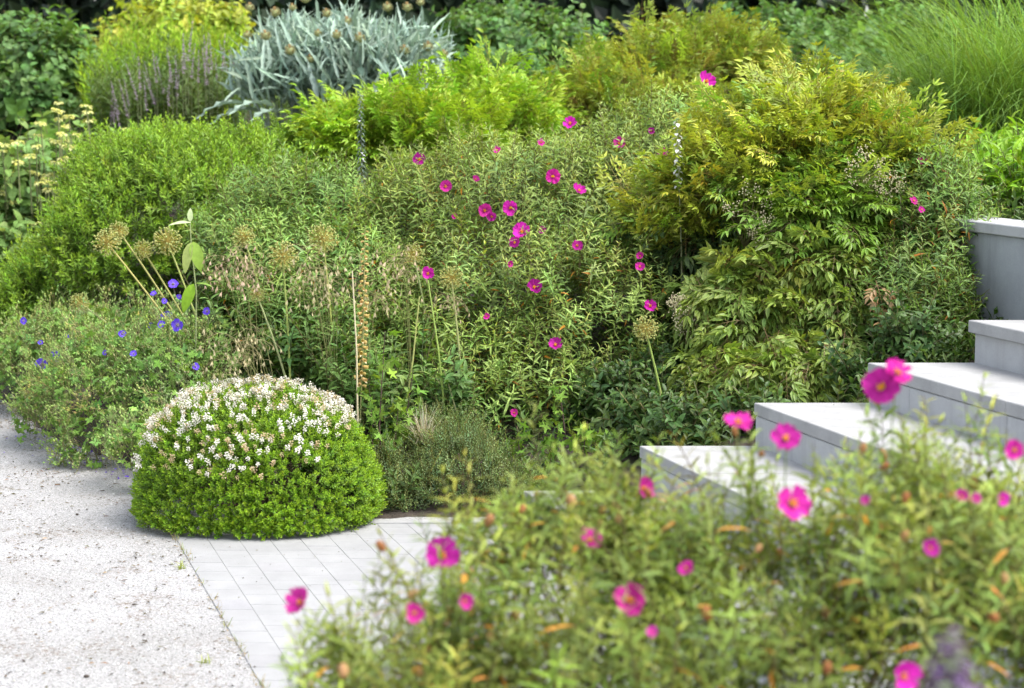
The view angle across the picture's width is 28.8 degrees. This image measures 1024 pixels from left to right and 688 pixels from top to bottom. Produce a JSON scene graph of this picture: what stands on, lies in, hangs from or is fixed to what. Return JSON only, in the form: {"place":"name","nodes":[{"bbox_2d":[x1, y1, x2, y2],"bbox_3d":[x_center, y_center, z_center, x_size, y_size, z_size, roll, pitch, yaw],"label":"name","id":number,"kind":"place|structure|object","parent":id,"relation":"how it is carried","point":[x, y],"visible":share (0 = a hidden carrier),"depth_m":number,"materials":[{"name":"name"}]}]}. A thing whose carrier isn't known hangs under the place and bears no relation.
{"place":"outdoors","nodes":[
{"label":"outdoors","id":0,"kind":"place"},
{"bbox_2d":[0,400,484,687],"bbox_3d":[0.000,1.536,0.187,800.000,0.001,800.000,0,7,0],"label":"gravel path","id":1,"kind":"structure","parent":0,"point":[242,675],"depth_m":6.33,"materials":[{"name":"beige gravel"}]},
{"bbox_2d":[3,434,134,479],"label":"fallen petals","id":2,"kind":"object","parent":1,"relation":"on","point":[91,459],"visible":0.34,"depth_m":8.63,"materials":[{"name":"plant"}]},
{"bbox_2d":[171,560,186,569],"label":"weed seedling","id":3,"kind":"object","parent":1,"relation":"on","point":[180,566],"visible":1,"depth_m":6.63,"materials":[{"name":"green plant"}]},
{"bbox_2d":[195,655,211,664],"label":"weed seedling","id":4,"kind":"object","parent":1,"relation":"on","point":[204,662],"visible":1,"depth_m":5.52,"materials":[{"name":"green plant"}]},
{"bbox_2d":[174,520,515,523],"bbox_3d":[-0.603,0.711,7.367,1.292,0.117,0.046,0,7,0],"label":"kerb edging","id":5,"kind":"object","parent":1,"relation":"on","point":[397,521],"depth_m":7.35,"materials":[{"name":"concrete"}]},
{"bbox_2d":[523,320,1023,687],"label":"garden steps","id":6,"kind":"structure","parent":1,"relation":"on","point":[999,351],"depth_m":6.83,"materials":[{"name":"stone"}]},
{"bbox_2d":[927,216,1023,329],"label":"retaining wall","id":7,"kind":"structure","parent":1,"relation":"on","point":[998,249],"depth_m":7.86,"materials":[{"name":"concrete"}]},
{"bbox_2d":[173,524,752,687],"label":"paving","id":8,"kind":"structure","parent":0,"point":[228,571],"depth_m":6.49,"materials":[{"name":"stone"}]},
{"bbox_2d":[167,531,270,687],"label":"joint weeds","id":9,"kind":"object","parent":8,"relation":"on","point":[221,615],"visible":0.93,"depth_m":5.99,"materials":[{"name":"green plant"}]},
{"bbox_2d":[0,97,1023,518],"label":"planting bed soil","id":10,"kind":"structure","parent":0,"point":[422,511],"depth_m":8.93,"materials":[{"name":"brown soil"}]},
{"bbox_2d":[0,101,124,269],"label":"phlomis","id":11,"kind":"object","parent":10,"relation":"on","point":[24,184],"visible":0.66,"depth_m":12.37,"materials":[{"name":"green plant"}]},
{"bbox_2d":[0,4,128,136],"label":"broadleaf shrub","id":12,"kind":"object","parent":10,"relation":"on","point":[38,72],"visible":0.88,"depth_m":15.83,"materials":[{"name":"green plant"}]},
{"bbox_2d":[0,275,136,399],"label":"cranesbill","id":13,"kind":"object","parent":10,"relation":"on","point":[20,341],"visible":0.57,"depth_m":9.84,"materials":[{"name":"green plant"}]},
{"bbox_2d":[69,292,174,375],"bbox_3d":[-1.675,0.044,9.073,0.677,0.561,0.098,0,7,0],"label":"allium","id":14,"kind":"object","parent":10,"relation":"on","point":[79,302],"visible":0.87,"depth_m":9.04,"materials":[{"name":"beige plant"}]},
{"bbox_2d":[0,279,263,493],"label":"cranesbill","id":15,"kind":"object","parent":10,"relation":"on","point":[78,356],"visible":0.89,"depth_m":8.54,"materials":[{"name":"green plant"}]},
{"bbox_2d":[91,228,210,379],"bbox_3d":[-1.508,-0.058,8.759,0.663,0.906,0.124,0,7,0],"label":"allium","id":16,"kind":"object","parent":10,"relation":"on","point":[106,242],"visible":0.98,"depth_m":8.71,"materials":[{"name":"beige plant"}]},
{"bbox_2d":[108,221,208,369],"bbox_3d":[-1.525,-0.106,8.952,0.558,0.900,0.097,0,7,0],"label":"allium","id":17,"kind":"object","parent":10,"relation":"on","point":[120,231],"visible":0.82,"depth_m":8.91,"materials":[{"name":"beige plant"}]},
{"bbox_2d":[70,4,252,131],"bbox_3d":[-2.685,-2.066,15.419,1.446,1.142,1.567,0,7,0],"label":"feathery perennial","id":18,"kind":"object","parent":10,"relation":"on","point":[179,44],"visible":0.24,"depth_m":15.21,"materials":[{"name":"green plant"}]},
{"bbox_2d":[82,21,248,131],"bbox_3d":[-2.459,-1.762,14.244,1.185,1.103,1.545,0,7,0],"label":"veronicastrum","id":19,"kind":"object","parent":10,"relation":"on","point":[111,101],"visible":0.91,"depth_m":14.07,"materials":[{"name":"purple plant"}]},
{"bbox_2d":[133,239,208,361],"bbox_3d":[-1.447,-0.050,8.859,0.466,0.837,0.095,0,7,0],"label":"allium","id":20,"kind":"object","parent":10,"relation":"on","point":[143,249],"visible":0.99,"depth_m":8.82,"materials":[{"name":"beige plant"}]},
{"bbox_2d":[84,0,259,58],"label":"lime shrub","id":21,"kind":"object","parent":10,"relation":"on","point":[154,10],"visible":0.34,"depth_m":17.37,"materials":[{"name":"yellow plant"}]},
{"bbox_2d":[0,108,360,359],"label":"green mound shrub","id":22,"kind":"object","parent":10,"relation":"on","point":[110,172],"visible":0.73,"depth_m":10.32,"materials":[{"name":"green plant"}]},
{"bbox_2d":[151,226,212,368],"bbox_3d":[-1.421,-0.071,8.807,0.330,0.897,0.140,0,7,0],"label":"allium","id":23,"kind":"object","parent":10,"relation":"on","point":[166,241],"visible":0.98,"depth_m":8.76,"materials":[{"name":"beige plant"}]},
{"bbox_2d":[168,208,211,381],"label":"leaf plant","id":24,"kind":"object","parent":10,"relation":"on","point":[193,251],"visible":0.94,"depth_m":8.48,"materials":[{"name":"green plant"}]},
{"bbox_2d":[199,324,281,446],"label":"oat grass","id":25,"kind":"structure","parent":10,"relation":"on","point":[235,358],"depth_m":8.01,"materials":[{"name":"plant"}]},
{"bbox_2d":[202,243,281,378],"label":"oat grass","id":26,"kind":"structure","parent":10,"relation":"on","point":[237,276],"depth_m":8.40,"materials":[{"name":"plant"}]},
{"bbox_2d":[230,224,268,320],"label":"allium","id":27,"kind":"object","parent":10,"relation":"on","point":[243,237],"visible":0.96,"depth_m":8.80,"materials":[{"name":"beige plant"}]},
{"bbox_2d":[128,374,388,540],"bbox_3d":[-0.943,0.393,7.448,0.969,0.561,0.944,0,7,0],"label":"hebe shrub","id":28,"kind":"object","parent":10,"relation":"on","point":[246,485],"visible":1,"depth_m":7.16,"materials":[{"name":"green plant"}]},
{"bbox_2d":[249,286,294,410],"bbox_3d":[-1.007,0.093,8.473,0.224,0.682,0.077,0,7,0],"label":"allium","id":29,"kind":"object","parent":10,"relation":"on","point":[259,298],"visible":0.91,"depth_m":8.45,"materials":[{"name":"beige plant"}]},
{"bbox_2d":[267,241,299,380],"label":"allium","id":30,"kind":"object","parent":10,"relation":"on","point":[282,256],"visible":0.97,"depth_m":8.42,"materials":[{"name":"beige plant"}]},
{"bbox_2d":[168,136,466,386],"bbox_3d":[-0.957,-0.343,9.279,1.220,1.236,1.997,-3,7,-21],"label":"rock rose","id":31,"kind":"object","parent":10,"relation":"on","point":[294,190],"visible":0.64,"depth_m":9.09,"materials":[{"name":"green plant"}]},
{"bbox_2d":[283,244,355,396],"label":"oat grass","id":32,"kind":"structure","parent":10,"relation":"on","point":[314,285],"depth_m":8.31,"materials":[{"name":"plant"}]},
{"bbox_2d":[306,222,339,389],"bbox_3d":[-0.807,-0.071,8.551,0.146,0.908,0.141,0,7,0],"label":"allium","id":33,"kind":"object","parent":10,"relation":"on","point":[321,239],"visible":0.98,"depth_m":8.51,"materials":[{"name":"beige plant"}]},
{"bbox_2d":[196,0,455,166],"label":"cardoon","id":34,"kind":"object","parent":10,"relation":"on","point":[304,55],"visible":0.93,"depth_m":13.23,"materials":[{"name":"silver plant"}]},
{"bbox_2d":[173,236,529,452],"bbox_3d":[-0.825,0.020,8.665,0.844,0.910,1.900,-6,9,-40],"label":"leafy perennial","id":35,"kind":"object","parent":10,"relation":"on","point":[305,358],"visible":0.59,"depth_m":8.44,"materials":[{"name":"green plant"}]},
{"bbox_2d":[352,271,358,467],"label":"bare stalk","id":36,"kind":"object","parent":10,"relation":"on","point":[356,349],"visible":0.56,"depth_m":8.06,"materials":[{"name":"beige plant"}]},
{"bbox_2d":[345,231,376,448],"bbox_3d":[-0.638,0.002,8.154,0.152,0.976,0.173,-4,8,-31],"label":"foxglove spike","id":37,"kind":"object","parent":10,"relation":"on","point":[361,353],"visible":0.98,"depth_m":8.15,"materials":[{"name":"brown plant"}]},
{"bbox_2d":[355,94,367,211],"bbox_3d":[-0.733,-0.625,9.747,0.087,1.202,0.084,0,7,0],"label":"echium spike","id":38,"kind":"object","parent":10,"relation":"on","point":[361,152],"visible":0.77,"depth_m":9.70,"materials":[{"name":"grey plant"}]},
{"bbox_2d":[339,254,397,429],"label":"oat grass","id":39,"kind":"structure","parent":10,"relation":"on","point":[387,309],"depth_m":8.29,"materials":[{"name":"plant"}]},
{"bbox_2d":[355,330,427,477],"bbox_3d":[-0.476,0.298,7.808,0.291,0.722,0.278,0,7,0],"label":"cut leaf perennial","id":40,"kind":"object","parent":10,"relation":"on","point":[399,401],"visible":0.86,"depth_m":7.81,"materials":[{"name":"green plant"}]},
{"bbox_2d":[403,297,428,418],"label":"bare stalk","id":41,"kind":"object","parent":10,"relation":"on","point":[414,349],"visible":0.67,"depth_m":8.21,"materials":[{"name":"green plant"}]},
{"bbox_2d":[401,243,439,387],"bbox_3d":[-0.392,-0.068,8.668,0.175,0.751,0.103,-3,7,-21],"label":"allium","id":42,"kind":"object","parent":10,"relation":"on","point":[413,253],"visible":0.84,"depth_m":8.62,"materials":[{"name":"beige plant"}]},
{"bbox_2d":[372,244,469,427],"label":"oat grass","id":43,"kind":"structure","parent":10,"relation":"on","point":[408,279],"depth_m":8.29,"materials":[{"name":"plant"}]},
{"bbox_2d":[277,27,588,248],"bbox_3d":[-0.386,-1.173,11.579,1.510,1.350,2.176,4,8,28],"label":"nandina","id":44,"kind":"object","parent":10,"relation":"on","point":[407,114],"visible":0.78,"depth_m":11.03,"materials":[{"name":"green plant"}]},
{"bbox_2d":[427,280,445,413],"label":"bare stalk","id":45,"kind":"object","parent":10,"relation":"on","point":[437,345],"visible":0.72,"depth_m":8.16,"materials":[{"name":"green plant"}]},
{"bbox_2d":[438,266,463,391],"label":"allium","id":46,"kind":"object","parent":10,"relation":"on","point":[450,277],"visible":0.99,"depth_m":8.33,"materials":[{"name":"beige plant"}]},
{"bbox_2d":[371,393,548,511],"bbox_3d":[-0.218,0.433,7.769,0.805,0.446,0.757,0,7,0],"label":"herb mound","id":47,"kind":"object","parent":10,"relation":"on","point":[473,442],"visible":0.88,"depth_m":7.63,"materials":[{"name":"green plant"}]},
{"bbox_2d":[391,403,444,443],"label":"dry grass tuft","id":48,"kind":"object","parent":47,"relation":"on","point":[425,426],"visible":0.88,"depth_m":7.79,"materials":[{"name":"plant"}]},
{"bbox_2d":[0,373,1002,687],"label":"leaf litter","id":49,"kind":"object","parent":10,"relation":"on","point":[98,547],"visible":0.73,"depth_m":6.82,"materials":[{"name":"plant"}]},
{"bbox_2d":[0,0,1023,99],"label":"woodland","id":50,"kind":"object","parent":10,"relation":"on","point":[86,11],"visible":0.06,"depth_m":21.40,"materials":[{"name":"green plant"}]},
{"bbox_2d":[327,70,715,427],"bbox_3d":[0.183,-0.494,9.408,2.226,1.579,2.732,0,7,0],"label":"rock rose","id":51,"kind":"object","parent":10,"relation":"on","point":[565,165],"visible":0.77,"depth_m":8.88,"materials":[{"name":"green plant"}]},
{"bbox_2d":[21,90,1023,510],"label":"ground cover","id":52,"kind":"object","parent":10,"relation":"on","point":[955,354],"visible":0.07,"depth_m":8.42,"materials":[{"name":"green plant"}]},
{"bbox_2d":[632,315,661,392],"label":"allium","id":53,"kind":"object","parent":52,"relation":"on","point":[646,329],"visible":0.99,"depth_m":7.80,"materials":[{"name":"green plant"}]},
{"bbox_2d":[429,0,625,81],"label":"roundleaf shrub","id":54,"kind":"object","parent":10,"relation":"on","point":[502,27],"visible":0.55,"depth_m":16.43,"materials":[{"name":"green plant"}]},
{"bbox_2d":[506,384,612,474],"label":"cut leaf perennial","id":55,"kind":"object","parent":10,"relation":"on","point":[547,441],"visible":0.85,"depth_m":7.76,"materials":[{"name":"green plant"}]},
{"bbox_2d":[528,0,793,194],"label":"nandina","id":56,"kind":"object","parent":10,"relation":"on","point":[676,49],"visible":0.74,"depth_m":12.45,"materials":[{"name":"green plant"}]},
{"bbox_2d":[672,119,683,285],"bbox_3d":[0.710,-0.429,8.514,0.056,1.065,0.046,-4,8,-29],"label":"white flower spike","id":57,"kind":"object","parent":10,"relation":"on","point":[678,151],"visible":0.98,"depth_m":8.47,"materials":[{"name":"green plant"}]},
{"bbox_2d":[557,278,974,456],"bbox_3d":[0.930,0.113,7.861,1.661,0.780,1.109,7,10,44],"label":"leafy perennial","id":58,"kind":"object","parent":10,"relation":"on","point":[898,336],"visible":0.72,"depth_m":7.65,"materials":[{"name":"green plant"}]},
{"bbox_2d":[583,41,993,417],"bbox_3d":[1.174,-0.385,8.596,1.744,1.857,2.158,0,7,0],"label":"nandina","id":59,"kind":"object","parent":10,"relation":"on","point":[777,218],"visible":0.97,"depth_m":8.30,"materials":[{"name":"green plant"}]},
{"bbox_2d":[699,0,962,91],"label":"roundleaf shrub","id":60,"kind":"object","parent":10,"relation":"on","point":[787,19],"visible":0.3,"depth_m":17.49,"materials":[{"name":"green plant"}]},
{"bbox_2d":[738,47,966,118],"bbox_3d":[2.204,-1.440,12.900,1.308,1.036,2.392,-4,8,-28],"label":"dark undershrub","id":61,"kind":"object","parent":10,"relation":"on","point":[816,56],"depth_m":13.14,"materials":[{"name":"green plant"}]},
{"bbox_2d":[781,64,940,140],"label":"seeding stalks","id":62,"kind":"object","parent":10,"relation":"on","point":[889,75],"visible":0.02,"depth_m":10.97,"materials":[{"name":"green plant"}]},
{"bbox_2d":[706,0,1023,153],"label":"fountain grass","id":63,"kind":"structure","parent":10,"relation":"on","point":[997,90],"depth_m":11.06,"materials":[{"name":"green plant"}]},
{"bbox_2d":[790,118,1008,362],"bbox_3d":[1.675,-0.402,8.188,0.835,1.064,1.205,4,8,30],"label":"rock rose","id":64,"kind":"object","parent":10,"relation":"on","point":[914,273],"visible":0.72,"depth_m":8.00,"materials":[{"name":"green plant"}]},
{"bbox_2d":[953,110,1023,218],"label":"lance leaf perennial","id":65,"kind":"object","parent":10,"relation":"on","point":[1002,151],"visible":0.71,"depth_m":8.98,"materials":[{"name":"green plant"}]},
{"bbox_2d":[269,357,1023,687],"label":"rock rose","id":66,"kind":"object","parent":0,"point":[944,529],"visible":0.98,"depth_m":3.37,"materials":[{"name":"green plant"}]},
{"bbox_2d":[913,628,983,687],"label":"purple salvia","id":67,"kind":"object","parent":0,"point":[952,668],"visible":1,"depth_m":1.79,"materials":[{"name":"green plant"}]}
]}

